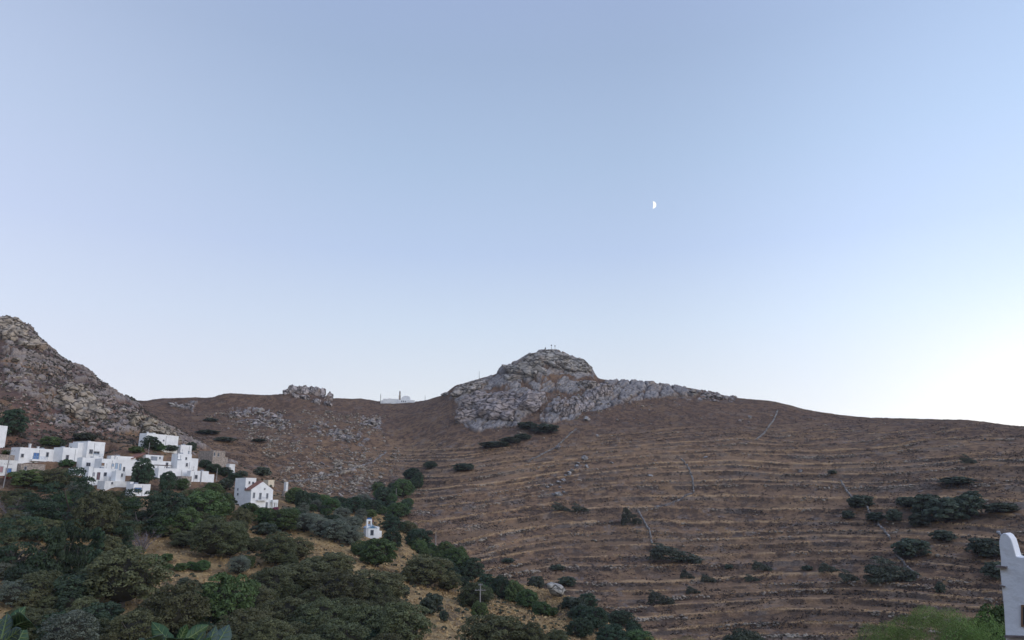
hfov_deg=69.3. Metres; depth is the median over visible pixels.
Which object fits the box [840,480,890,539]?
dry stone wall
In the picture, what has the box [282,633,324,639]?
evergreen oak
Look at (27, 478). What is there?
broadleaf tree
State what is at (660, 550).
windswept shrub
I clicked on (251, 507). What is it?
broadleaf tree
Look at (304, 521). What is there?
olive tree
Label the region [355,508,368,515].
olive tree
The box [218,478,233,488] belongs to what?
shrub
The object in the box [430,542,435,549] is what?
broadleaf tree
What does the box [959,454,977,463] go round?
windswept shrub
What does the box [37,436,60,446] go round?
broadleaf tree
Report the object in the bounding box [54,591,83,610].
evergreen tree
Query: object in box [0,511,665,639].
dry grass
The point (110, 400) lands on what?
rock outcrop
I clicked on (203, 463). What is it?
evergreen tree
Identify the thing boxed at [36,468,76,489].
evergreen oak
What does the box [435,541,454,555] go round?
broadleaf tree
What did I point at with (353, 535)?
olive tree
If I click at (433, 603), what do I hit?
shrub
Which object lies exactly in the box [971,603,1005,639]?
evergreen oak
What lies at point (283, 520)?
broadleaf tree
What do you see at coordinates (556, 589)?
boulder
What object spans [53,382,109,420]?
rock outcrop
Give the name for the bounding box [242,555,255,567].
broadleaf tree
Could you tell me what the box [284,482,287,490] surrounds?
stone pillar
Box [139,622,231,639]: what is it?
fig branch
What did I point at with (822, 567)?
windswept shrub
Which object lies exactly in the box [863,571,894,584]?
windswept shrub
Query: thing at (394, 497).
broadleaf tree
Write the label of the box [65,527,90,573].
cypress tree
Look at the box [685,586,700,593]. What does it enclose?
windswept shrub
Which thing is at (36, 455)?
door
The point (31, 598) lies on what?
evergreen oak
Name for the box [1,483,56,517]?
pine tree
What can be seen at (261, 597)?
evergreen oak
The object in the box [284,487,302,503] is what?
broadleaf tree
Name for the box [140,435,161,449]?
evergreen tree
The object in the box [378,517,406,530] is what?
evergreen tree
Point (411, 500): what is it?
broadleaf tree
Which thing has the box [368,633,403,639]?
evergreen oak
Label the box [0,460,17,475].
flat roofed house
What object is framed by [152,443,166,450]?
shrub
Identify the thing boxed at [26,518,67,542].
evergreen oak
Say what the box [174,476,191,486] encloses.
stone shed
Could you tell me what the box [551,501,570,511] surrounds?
windswept shrub
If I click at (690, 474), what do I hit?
dry stone wall
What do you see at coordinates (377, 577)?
evergreen oak
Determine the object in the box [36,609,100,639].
olive tree
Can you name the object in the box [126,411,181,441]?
rock outcrop
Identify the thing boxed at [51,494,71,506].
broadleaf tree
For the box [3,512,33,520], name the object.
olive tree
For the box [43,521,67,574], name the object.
cypress tree
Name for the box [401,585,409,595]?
shrub
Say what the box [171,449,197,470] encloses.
flat roofed house
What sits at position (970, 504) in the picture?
shrub
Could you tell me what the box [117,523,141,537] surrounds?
evergreen oak
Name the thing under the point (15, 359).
rock outcrop
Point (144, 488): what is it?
flat roofed house
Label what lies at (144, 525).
evergreen oak
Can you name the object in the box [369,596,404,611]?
evergreen oak
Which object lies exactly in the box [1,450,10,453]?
shrub
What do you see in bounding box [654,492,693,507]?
dry stone wall
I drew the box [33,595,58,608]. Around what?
evergreen oak
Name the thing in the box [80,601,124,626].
evergreen tree
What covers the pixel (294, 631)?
evergreen oak
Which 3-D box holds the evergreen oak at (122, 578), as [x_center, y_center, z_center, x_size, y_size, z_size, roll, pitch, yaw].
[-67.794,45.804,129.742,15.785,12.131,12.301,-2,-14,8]
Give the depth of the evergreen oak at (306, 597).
138.41 m
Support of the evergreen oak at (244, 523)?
on the hillside ground at (644, 393)
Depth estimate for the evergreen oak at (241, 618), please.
113.41 m
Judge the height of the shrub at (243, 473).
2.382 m
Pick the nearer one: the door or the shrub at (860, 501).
the door
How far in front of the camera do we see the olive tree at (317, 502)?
258.80 m
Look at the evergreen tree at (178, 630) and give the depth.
110.85 m
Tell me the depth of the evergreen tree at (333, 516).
234.44 m
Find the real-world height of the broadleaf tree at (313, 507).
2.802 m
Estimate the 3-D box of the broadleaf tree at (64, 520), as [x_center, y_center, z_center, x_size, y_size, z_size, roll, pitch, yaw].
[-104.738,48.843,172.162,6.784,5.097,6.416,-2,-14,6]
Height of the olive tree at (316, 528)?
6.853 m
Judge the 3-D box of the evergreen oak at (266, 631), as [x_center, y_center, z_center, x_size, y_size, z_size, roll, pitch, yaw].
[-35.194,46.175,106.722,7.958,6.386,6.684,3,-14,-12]
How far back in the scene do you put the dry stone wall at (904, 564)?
261.48 m
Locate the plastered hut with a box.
[263,480,273,486]
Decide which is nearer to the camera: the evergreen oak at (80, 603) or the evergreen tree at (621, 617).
the evergreen oak at (80, 603)
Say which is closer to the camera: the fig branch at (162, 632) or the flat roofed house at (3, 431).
the fig branch at (162, 632)
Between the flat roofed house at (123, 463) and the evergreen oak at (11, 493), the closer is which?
the evergreen oak at (11, 493)
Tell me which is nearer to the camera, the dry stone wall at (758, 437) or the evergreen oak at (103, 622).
the evergreen oak at (103, 622)
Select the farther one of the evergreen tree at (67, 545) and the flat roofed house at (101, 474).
the flat roofed house at (101, 474)
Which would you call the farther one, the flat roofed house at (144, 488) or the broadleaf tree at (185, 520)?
the flat roofed house at (144, 488)
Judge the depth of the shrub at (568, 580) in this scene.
282.18 m
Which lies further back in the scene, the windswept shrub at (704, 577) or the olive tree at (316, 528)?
the windswept shrub at (704, 577)
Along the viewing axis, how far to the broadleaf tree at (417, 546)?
234.94 m
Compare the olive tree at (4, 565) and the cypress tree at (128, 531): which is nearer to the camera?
the olive tree at (4, 565)
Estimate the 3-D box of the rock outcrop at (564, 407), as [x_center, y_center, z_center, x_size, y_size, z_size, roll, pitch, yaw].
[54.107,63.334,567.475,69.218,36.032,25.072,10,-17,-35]
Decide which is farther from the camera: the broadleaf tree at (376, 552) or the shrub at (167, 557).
the broadleaf tree at (376, 552)
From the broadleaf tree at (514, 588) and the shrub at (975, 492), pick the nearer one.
the broadleaf tree at (514, 588)
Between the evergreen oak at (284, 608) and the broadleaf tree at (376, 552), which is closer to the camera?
the evergreen oak at (284, 608)
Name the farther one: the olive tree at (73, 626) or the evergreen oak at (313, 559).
the evergreen oak at (313, 559)
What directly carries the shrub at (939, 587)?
on the hillside ground at (644, 393)
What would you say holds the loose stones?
on the hillside ground at (644, 393)
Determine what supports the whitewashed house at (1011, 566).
on the hillside ground at (644, 393)
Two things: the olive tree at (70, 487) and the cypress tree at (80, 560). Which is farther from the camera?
the olive tree at (70, 487)
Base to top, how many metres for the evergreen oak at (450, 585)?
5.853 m
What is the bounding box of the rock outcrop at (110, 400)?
[105,397,116,403]
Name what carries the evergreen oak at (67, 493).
on the hillside ground at (644, 393)
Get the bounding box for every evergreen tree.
[0,408,29,436]
[0,547,22,562]
[3,565,39,583]
[29,610,67,639]
[46,510,64,519]
[50,573,98,599]
[54,540,72,555]
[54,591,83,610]
[56,438,66,446]
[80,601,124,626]
[129,457,155,483]
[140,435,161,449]
[144,489,189,523]
[158,471,177,490]
[174,623,196,637]
[186,442,196,450]
[198,459,211,467]
[198,621,216,625]
[205,464,221,472]
[215,467,233,476]
[226,473,242,481]
[294,490,310,507]
[308,492,322,502]
[318,505,332,510]
[323,514,341,520]
[330,496,346,502]
[340,503,352,512]
[341,496,365,512]
[360,499,381,512]
[362,629,379,639]
[375,486,392,500]
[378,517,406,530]
[382,500,395,509]
[382,514,392,519]
[382,528,401,548]
[401,500,412,510]
[402,468,421,478]
[404,528,432,545]
[410,477,423,488]
[412,472,424,478]
[423,461,437,467]
[445,566,460,574]
[458,576,469,585]
[459,557,484,580]
[477,573,494,587]
[491,575,509,599]
[559,599,570,607]
[564,617,594,638]
[566,608,577,617]
[573,605,589,616]
[578,593,597,606]
[580,606,608,629]
[595,624,629,639]
[606,610,634,624]
[625,620,641,630]
[626,625,643,634]
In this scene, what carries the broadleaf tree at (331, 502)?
on the hillside ground at (644, 393)
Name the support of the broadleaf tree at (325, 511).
on the hillside ground at (644, 393)
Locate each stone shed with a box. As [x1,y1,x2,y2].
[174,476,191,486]
[226,464,234,472]
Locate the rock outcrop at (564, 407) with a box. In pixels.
[550,383,614,416]
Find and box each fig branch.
[0,606,33,639]
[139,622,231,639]
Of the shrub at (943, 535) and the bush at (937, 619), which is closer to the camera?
the bush at (937, 619)
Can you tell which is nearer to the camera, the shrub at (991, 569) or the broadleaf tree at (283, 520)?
the broadleaf tree at (283, 520)
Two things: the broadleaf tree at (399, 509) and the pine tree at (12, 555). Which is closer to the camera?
the pine tree at (12, 555)
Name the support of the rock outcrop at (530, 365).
on the hillside ground at (644, 393)
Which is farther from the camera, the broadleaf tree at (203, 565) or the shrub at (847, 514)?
the shrub at (847, 514)
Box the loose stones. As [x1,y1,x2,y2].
[0,362,1023,638]
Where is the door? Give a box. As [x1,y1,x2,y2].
[33,453,39,458]
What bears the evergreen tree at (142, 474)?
on the hillside ground at (644, 393)
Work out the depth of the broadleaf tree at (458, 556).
226.38 m
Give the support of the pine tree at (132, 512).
on the hillside ground at (644, 393)
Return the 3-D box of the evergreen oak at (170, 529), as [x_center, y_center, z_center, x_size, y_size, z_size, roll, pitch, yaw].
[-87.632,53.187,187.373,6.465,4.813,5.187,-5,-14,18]
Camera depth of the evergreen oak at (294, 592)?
142.18 m
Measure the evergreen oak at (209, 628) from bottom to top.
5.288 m
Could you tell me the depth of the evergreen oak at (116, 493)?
196.21 m
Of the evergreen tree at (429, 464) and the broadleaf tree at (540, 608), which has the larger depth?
the evergreen tree at (429, 464)
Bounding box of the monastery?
[381,391,414,403]
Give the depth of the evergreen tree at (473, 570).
222.05 m
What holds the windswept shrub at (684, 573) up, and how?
on the hillside ground at (644, 393)
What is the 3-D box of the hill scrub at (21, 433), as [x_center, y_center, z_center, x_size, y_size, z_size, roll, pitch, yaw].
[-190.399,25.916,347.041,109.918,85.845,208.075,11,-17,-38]
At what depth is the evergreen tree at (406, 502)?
365.05 m
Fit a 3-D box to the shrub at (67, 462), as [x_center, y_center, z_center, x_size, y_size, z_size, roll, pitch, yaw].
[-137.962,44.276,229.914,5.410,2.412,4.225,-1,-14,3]
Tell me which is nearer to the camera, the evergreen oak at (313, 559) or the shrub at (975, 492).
the evergreen oak at (313, 559)
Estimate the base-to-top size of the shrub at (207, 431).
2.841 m
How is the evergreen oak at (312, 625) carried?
on the hillside ground at (644, 393)
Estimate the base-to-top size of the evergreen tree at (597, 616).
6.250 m
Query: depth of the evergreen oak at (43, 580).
125.30 m
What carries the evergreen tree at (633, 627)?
on the hillside ground at (644, 393)
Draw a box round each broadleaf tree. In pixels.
[7,469,49,488]
[25,517,47,537]
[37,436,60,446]
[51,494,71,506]
[57,519,75,536]
[115,496,142,510]
[147,516,175,536]
[168,507,203,532]
[176,478,190,490]
[187,489,230,517]
[193,572,260,624]
[194,560,210,571]
[202,482,226,493]
[219,493,234,516]
[240,503,259,513]
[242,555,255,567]
[251,507,275,522]
[266,508,300,531]
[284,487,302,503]
[309,504,317,510]
[320,494,329,503]
[320,498,340,510]
[320,508,332,514]
[350,540,365,555]
[358,538,397,567]
[365,509,377,517]
[371,483,383,489]
[377,505,386,514]
[385,502,410,517]
[386,493,397,501]
[390,478,415,497]
[403,498,413,505]
[411,540,427,552]
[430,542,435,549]
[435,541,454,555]
[443,546,469,569]
[470,601,488,618]
[503,580,523,602]
[515,589,538,608]
[531,601,551,615]
[625,629,654,639]
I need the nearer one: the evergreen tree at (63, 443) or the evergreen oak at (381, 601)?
the evergreen oak at (381, 601)
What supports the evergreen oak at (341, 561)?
on the hillside ground at (644, 393)
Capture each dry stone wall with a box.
[288,452,385,481]
[529,428,576,460]
[637,509,652,542]
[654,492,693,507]
[680,458,694,491]
[756,410,777,439]
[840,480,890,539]
[893,551,918,577]
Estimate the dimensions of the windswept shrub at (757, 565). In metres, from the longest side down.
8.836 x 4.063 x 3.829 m
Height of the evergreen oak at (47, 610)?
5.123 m
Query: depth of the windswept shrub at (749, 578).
275.54 m
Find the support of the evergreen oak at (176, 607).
on the hillside ground at (644, 393)
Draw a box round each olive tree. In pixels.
[0,561,15,579]
[0,579,34,607]
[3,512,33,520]
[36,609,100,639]
[64,481,94,505]
[225,554,250,574]
[294,513,317,531]
[296,502,309,510]
[298,507,309,512]
[308,517,333,536]
[311,499,321,507]
[320,520,350,542]
[332,506,351,517]
[339,525,364,544]
[343,516,359,527]
[348,516,362,528]
[354,514,366,524]
[355,494,371,501]
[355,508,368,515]
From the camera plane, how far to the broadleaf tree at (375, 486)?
406.67 m
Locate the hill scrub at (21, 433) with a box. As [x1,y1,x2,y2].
[0,315,202,453]
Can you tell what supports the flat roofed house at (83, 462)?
on the hillside ground at (644, 393)
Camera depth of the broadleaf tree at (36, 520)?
168.28 m
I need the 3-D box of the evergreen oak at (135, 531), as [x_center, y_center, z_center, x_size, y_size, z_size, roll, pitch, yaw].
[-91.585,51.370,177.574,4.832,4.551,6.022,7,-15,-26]
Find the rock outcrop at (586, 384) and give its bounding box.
[577,380,599,388]
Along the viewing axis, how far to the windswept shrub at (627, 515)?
350.57 m
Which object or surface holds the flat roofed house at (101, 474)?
on the hillside ground at (644, 393)
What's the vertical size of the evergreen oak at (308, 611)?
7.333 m
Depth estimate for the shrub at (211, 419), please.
522.52 m
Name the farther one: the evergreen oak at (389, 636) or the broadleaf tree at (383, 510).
the broadleaf tree at (383, 510)
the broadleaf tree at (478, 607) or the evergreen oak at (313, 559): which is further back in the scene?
the evergreen oak at (313, 559)
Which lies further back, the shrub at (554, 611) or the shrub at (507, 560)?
the shrub at (507, 560)
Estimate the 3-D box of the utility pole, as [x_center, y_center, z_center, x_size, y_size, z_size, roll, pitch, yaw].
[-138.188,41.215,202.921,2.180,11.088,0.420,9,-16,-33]
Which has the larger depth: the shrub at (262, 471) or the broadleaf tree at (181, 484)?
the shrub at (262, 471)
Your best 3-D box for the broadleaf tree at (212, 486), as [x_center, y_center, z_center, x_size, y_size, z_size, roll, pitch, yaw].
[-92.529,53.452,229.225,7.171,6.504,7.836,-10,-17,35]
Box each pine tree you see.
[0,515,45,565]
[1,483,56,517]
[30,467,106,525]
[112,488,171,532]
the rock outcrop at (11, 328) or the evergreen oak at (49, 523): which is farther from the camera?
the rock outcrop at (11, 328)
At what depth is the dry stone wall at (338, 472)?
433.73 m
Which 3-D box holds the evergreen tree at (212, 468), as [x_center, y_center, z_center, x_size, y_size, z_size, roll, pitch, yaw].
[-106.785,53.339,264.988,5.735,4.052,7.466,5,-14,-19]
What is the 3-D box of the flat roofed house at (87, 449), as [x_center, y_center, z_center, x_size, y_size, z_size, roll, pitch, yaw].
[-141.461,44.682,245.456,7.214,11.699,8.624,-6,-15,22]
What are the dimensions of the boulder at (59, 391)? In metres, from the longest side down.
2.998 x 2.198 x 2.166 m
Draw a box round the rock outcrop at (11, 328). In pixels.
[0,316,47,351]
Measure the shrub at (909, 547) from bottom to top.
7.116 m
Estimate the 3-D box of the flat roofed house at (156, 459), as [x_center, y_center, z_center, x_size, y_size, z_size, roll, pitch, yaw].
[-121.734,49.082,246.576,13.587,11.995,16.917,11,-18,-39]
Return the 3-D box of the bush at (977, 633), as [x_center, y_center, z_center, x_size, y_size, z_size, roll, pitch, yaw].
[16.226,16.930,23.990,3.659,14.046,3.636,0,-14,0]
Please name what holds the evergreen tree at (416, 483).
on the hillside ground at (644, 393)
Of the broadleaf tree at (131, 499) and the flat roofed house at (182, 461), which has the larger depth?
the flat roofed house at (182, 461)
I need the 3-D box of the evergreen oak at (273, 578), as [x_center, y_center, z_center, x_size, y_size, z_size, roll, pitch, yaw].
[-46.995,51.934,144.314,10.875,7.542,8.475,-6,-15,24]
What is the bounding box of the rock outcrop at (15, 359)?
[12,357,19,361]
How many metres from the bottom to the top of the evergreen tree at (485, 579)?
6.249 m
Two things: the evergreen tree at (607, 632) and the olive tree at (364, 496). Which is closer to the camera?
the evergreen tree at (607, 632)
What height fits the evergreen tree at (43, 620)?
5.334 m
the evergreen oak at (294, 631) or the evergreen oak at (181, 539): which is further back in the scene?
the evergreen oak at (181, 539)
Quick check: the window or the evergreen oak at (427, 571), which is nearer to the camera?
the window
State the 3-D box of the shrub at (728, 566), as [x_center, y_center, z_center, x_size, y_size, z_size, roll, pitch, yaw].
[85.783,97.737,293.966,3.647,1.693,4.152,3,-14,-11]
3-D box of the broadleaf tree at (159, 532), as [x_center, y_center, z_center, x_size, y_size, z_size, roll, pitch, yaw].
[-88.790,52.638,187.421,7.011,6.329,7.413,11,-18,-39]
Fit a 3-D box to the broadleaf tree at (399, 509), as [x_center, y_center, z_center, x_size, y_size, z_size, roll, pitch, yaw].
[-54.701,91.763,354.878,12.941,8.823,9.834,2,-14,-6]
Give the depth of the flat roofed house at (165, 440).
275.03 m
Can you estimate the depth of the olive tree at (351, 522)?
235.18 m
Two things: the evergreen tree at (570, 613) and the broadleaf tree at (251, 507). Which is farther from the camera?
the broadleaf tree at (251, 507)
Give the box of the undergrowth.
[0,348,655,639]
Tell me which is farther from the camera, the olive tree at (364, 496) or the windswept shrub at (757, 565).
the olive tree at (364, 496)
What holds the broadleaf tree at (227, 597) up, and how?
on the hillside ground at (644, 393)
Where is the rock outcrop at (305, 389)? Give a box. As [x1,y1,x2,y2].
[282,384,333,405]
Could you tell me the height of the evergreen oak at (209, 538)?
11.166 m
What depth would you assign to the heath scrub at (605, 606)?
362.90 m
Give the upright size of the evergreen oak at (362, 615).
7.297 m
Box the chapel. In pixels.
[363,518,381,538]
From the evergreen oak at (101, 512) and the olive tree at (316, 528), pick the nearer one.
the evergreen oak at (101, 512)
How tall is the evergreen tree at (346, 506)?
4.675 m
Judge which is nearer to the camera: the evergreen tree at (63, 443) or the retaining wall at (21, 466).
the retaining wall at (21, 466)
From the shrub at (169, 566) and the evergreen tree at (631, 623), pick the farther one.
the evergreen tree at (631, 623)
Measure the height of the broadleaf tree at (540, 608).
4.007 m
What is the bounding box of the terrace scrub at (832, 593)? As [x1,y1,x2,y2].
[373,426,1023,639]
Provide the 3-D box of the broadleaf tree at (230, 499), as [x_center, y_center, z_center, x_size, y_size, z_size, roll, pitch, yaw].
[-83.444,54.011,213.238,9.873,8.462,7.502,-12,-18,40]
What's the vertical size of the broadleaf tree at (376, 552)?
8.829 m
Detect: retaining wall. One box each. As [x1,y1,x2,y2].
[16,463,44,473]
[97,481,130,489]
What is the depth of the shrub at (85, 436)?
259.00 m
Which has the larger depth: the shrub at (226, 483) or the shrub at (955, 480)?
the shrub at (955, 480)
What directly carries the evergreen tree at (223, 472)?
on the hillside ground at (644, 393)
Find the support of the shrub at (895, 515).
on the hillside ground at (644, 393)
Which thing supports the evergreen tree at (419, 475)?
on the hillside ground at (644, 393)
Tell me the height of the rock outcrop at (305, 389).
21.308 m
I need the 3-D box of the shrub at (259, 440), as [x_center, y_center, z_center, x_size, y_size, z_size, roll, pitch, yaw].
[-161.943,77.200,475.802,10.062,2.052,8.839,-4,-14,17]
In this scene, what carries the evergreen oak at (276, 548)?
on the hillside ground at (644, 393)
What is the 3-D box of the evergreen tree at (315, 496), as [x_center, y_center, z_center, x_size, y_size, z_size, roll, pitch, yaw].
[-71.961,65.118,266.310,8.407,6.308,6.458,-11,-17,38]
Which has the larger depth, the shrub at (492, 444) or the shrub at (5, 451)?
the shrub at (492, 444)
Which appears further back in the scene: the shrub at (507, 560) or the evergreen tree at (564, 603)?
the shrub at (507, 560)
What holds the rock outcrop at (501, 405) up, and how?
on the hillside ground at (644, 393)
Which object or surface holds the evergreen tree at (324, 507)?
on the hillside ground at (644, 393)
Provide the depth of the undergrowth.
187.56 m
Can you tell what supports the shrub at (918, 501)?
on the hillside ground at (644, 393)
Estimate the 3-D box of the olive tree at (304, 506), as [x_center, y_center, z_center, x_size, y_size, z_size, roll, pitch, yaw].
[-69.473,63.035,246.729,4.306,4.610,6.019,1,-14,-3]
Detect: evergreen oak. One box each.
[0,488,38,502]
[0,495,34,511]
[0,531,18,544]
[1,509,25,525]
[2,606,35,617]
[6,519,29,539]
[12,587,54,609]
[13,569,63,595]
[25,611,47,639]
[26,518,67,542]
[27,512,48,518]
[29,608,58,619]
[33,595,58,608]
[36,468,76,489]
[56,491,79,503]
[65,595,99,615]
[70,489,124,534]
[74,568,95,579]
[82,546,174,607]
[88,617,113,639]
[89,534,126,553]
[98,610,168,639]
[99,490,129,508]
[99,631,129,639]
[105,517,124,534]
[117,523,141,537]
[120,524,140,539]
[121,515,134,520]
[131,510,148,520]
[137,580,211,636]
[140,522,147,532]
[162,521,179,536]
[169,531,194,547]
[179,487,204,500]
[189,516,243,557]
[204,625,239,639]
[214,607,275,639]
[216,523,250,558]
[225,521,247,530]
[229,507,253,525]
[231,519,249,528]
[238,584,274,611]
[240,617,294,639]
[244,566,294,598]
[245,536,263,552]
[255,531,298,565]
[257,596,305,623]
[262,587,278,599]
[274,560,334,591]
[276,553,298,566]
[278,582,303,598]
[278,620,297,638]
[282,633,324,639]
[287,537,314,559]
[289,621,312,634]
[290,596,351,625]
[296,590,325,606]
[299,556,321,568]
[302,568,370,600]
[307,615,331,634]
[314,618,370,639]
[320,552,355,573]
[342,603,386,639]
[353,569,408,597]
[354,579,373,600]
[365,601,435,639]
[367,584,394,604]
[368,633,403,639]
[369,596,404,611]
[399,521,417,533]
[401,553,456,587]
[436,571,463,591]
[454,613,526,639]
[456,582,494,606]
[517,622,547,639]
[542,629,568,639]
[722,628,764,639]
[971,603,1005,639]
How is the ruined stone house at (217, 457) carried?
on the hillside ground at (644, 393)
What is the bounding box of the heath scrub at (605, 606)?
[143,377,1023,639]
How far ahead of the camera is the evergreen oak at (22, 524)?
165.80 m
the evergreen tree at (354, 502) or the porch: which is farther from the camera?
the evergreen tree at (354, 502)
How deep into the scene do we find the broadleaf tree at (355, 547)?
199.54 m
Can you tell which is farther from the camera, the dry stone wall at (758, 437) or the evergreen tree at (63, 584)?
the dry stone wall at (758, 437)
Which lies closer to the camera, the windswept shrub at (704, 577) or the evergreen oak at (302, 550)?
the evergreen oak at (302, 550)
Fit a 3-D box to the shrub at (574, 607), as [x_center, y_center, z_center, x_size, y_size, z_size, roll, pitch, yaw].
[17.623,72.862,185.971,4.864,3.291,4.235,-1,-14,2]
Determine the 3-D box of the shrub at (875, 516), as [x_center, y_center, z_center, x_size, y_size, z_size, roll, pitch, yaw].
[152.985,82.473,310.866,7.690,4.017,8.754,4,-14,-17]
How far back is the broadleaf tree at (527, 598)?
190.92 m
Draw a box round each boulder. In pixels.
[41,398,48,403]
[56,389,63,393]
[547,582,564,596]
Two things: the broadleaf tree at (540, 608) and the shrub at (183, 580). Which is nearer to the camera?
the shrub at (183, 580)
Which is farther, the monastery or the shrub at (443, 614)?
the monastery
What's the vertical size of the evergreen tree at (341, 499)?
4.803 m
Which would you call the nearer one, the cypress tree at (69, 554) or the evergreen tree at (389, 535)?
the cypress tree at (69, 554)
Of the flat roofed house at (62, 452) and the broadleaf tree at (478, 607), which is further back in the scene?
the flat roofed house at (62, 452)
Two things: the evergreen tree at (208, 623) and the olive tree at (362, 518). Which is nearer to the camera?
the evergreen tree at (208, 623)
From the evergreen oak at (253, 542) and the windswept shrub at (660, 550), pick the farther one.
the windswept shrub at (660, 550)
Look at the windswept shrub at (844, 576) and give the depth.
256.03 m
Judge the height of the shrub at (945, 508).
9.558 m
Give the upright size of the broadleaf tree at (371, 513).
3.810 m
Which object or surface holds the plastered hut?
on the hillside ground at (644, 393)
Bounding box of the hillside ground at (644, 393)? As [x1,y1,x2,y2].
[0,321,1023,639]
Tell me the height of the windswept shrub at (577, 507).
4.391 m
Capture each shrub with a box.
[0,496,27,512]
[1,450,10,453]
[57,459,75,466]
[71,433,97,440]
[128,446,144,452]
[131,530,162,552]
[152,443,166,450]
[160,563,173,568]
[161,553,172,561]
[165,445,179,450]
[173,563,187,570]
[177,577,191,582]
[187,561,197,569]
[195,429,220,433]
[204,418,218,420]
[212,437,237,440]
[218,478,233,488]
[237,471,247,475]
[249,522,280,534]
[252,439,266,441]
[253,466,271,475]
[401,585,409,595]
[419,593,443,614]
[439,610,448,621]
[452,463,474,470]
[478,441,508,447]
[498,436,521,443]
[501,558,514,562]
[513,433,531,439]
[517,421,537,428]
[527,576,545,587]
[530,423,558,432]
[544,607,558,615]
[549,564,565,569]
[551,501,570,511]
[557,576,576,585]
[569,598,586,610]
[571,503,588,511]
[573,603,590,608]
[621,507,641,525]
[645,542,704,563]
[647,590,674,604]
[680,569,694,578]
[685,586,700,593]
[701,574,716,581]
[724,564,732,567]
[744,574,760,581]
[751,560,771,570]
[800,565,812,570]
[817,562,839,571]
[827,470,837,473]
[838,569,859,582]
[842,510,855,517]
[846,495,874,507]
[863,555,921,582]
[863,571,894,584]
[865,512,885,520]
[885,509,902,520]
[890,538,931,556]
[895,497,912,506]
[908,494,939,512]
[908,512,934,526]
[920,497,970,520]
[928,530,958,540]
[934,582,945,593]
[937,476,978,483]
[953,494,986,515]
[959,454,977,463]
[963,490,982,497]
[964,537,999,557]
[980,561,1000,579]
[982,502,1020,512]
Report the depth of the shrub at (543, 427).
501.42 m
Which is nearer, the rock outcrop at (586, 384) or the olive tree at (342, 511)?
the olive tree at (342, 511)
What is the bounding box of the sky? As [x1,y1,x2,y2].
[0,0,1023,425]
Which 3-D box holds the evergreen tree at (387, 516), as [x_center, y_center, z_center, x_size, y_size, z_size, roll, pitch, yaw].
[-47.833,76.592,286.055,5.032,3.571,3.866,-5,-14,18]
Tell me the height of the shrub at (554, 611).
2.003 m
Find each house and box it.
[0,425,7,447]
[0,454,14,459]
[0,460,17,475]
[11,444,53,462]
[53,442,77,461]
[69,441,104,457]
[76,453,102,467]
[82,464,125,484]
[94,451,136,475]
[126,478,150,495]
[129,453,170,469]
[138,429,178,453]
[154,465,213,481]
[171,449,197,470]
[177,442,191,453]
[198,450,227,467]
[234,478,272,507]
[996,531,1023,639]
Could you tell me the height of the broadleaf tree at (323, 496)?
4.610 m
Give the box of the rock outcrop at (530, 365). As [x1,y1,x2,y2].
[502,349,592,380]
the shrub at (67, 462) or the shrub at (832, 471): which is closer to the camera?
the shrub at (67, 462)
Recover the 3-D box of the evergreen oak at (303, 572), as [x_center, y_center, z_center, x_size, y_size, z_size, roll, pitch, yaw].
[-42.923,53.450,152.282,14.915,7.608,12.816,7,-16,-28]
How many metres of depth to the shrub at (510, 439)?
481.98 m
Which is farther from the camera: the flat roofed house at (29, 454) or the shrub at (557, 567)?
the shrub at (557, 567)
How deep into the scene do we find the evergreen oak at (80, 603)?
115.96 m
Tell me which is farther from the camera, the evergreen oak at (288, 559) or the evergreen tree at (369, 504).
the evergreen tree at (369, 504)
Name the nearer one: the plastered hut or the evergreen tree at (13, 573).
the evergreen tree at (13, 573)
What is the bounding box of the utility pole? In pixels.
[3,450,14,487]
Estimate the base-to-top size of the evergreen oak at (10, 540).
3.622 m
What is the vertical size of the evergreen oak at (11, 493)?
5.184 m
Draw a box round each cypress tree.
[25,525,57,572]
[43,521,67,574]
[57,522,78,575]
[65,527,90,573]
[79,527,105,567]
[115,526,134,553]
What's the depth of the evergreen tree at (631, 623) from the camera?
173.66 m
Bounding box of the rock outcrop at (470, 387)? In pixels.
[441,379,487,398]
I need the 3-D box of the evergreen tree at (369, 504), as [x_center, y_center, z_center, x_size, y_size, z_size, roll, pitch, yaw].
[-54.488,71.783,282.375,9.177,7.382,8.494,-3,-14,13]
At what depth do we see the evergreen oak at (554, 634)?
124.29 m
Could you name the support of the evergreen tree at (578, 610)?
on the hillside ground at (644, 393)
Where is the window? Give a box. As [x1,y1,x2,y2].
[1021,605,1023,626]
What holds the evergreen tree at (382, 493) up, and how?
on the hillside ground at (644, 393)
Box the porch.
[271,500,277,507]
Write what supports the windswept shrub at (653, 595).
on the hillside ground at (644, 393)
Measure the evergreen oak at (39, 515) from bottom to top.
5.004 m
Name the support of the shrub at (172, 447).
on the hillside ground at (644, 393)
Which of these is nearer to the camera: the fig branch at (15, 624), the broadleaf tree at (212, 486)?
the fig branch at (15, 624)
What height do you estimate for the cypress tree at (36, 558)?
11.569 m
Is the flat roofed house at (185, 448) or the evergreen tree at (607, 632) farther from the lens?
the flat roofed house at (185, 448)
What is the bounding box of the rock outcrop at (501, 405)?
[455,390,547,423]
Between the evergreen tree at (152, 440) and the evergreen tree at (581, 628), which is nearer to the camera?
the evergreen tree at (581, 628)
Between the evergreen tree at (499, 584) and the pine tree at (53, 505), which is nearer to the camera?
the pine tree at (53, 505)

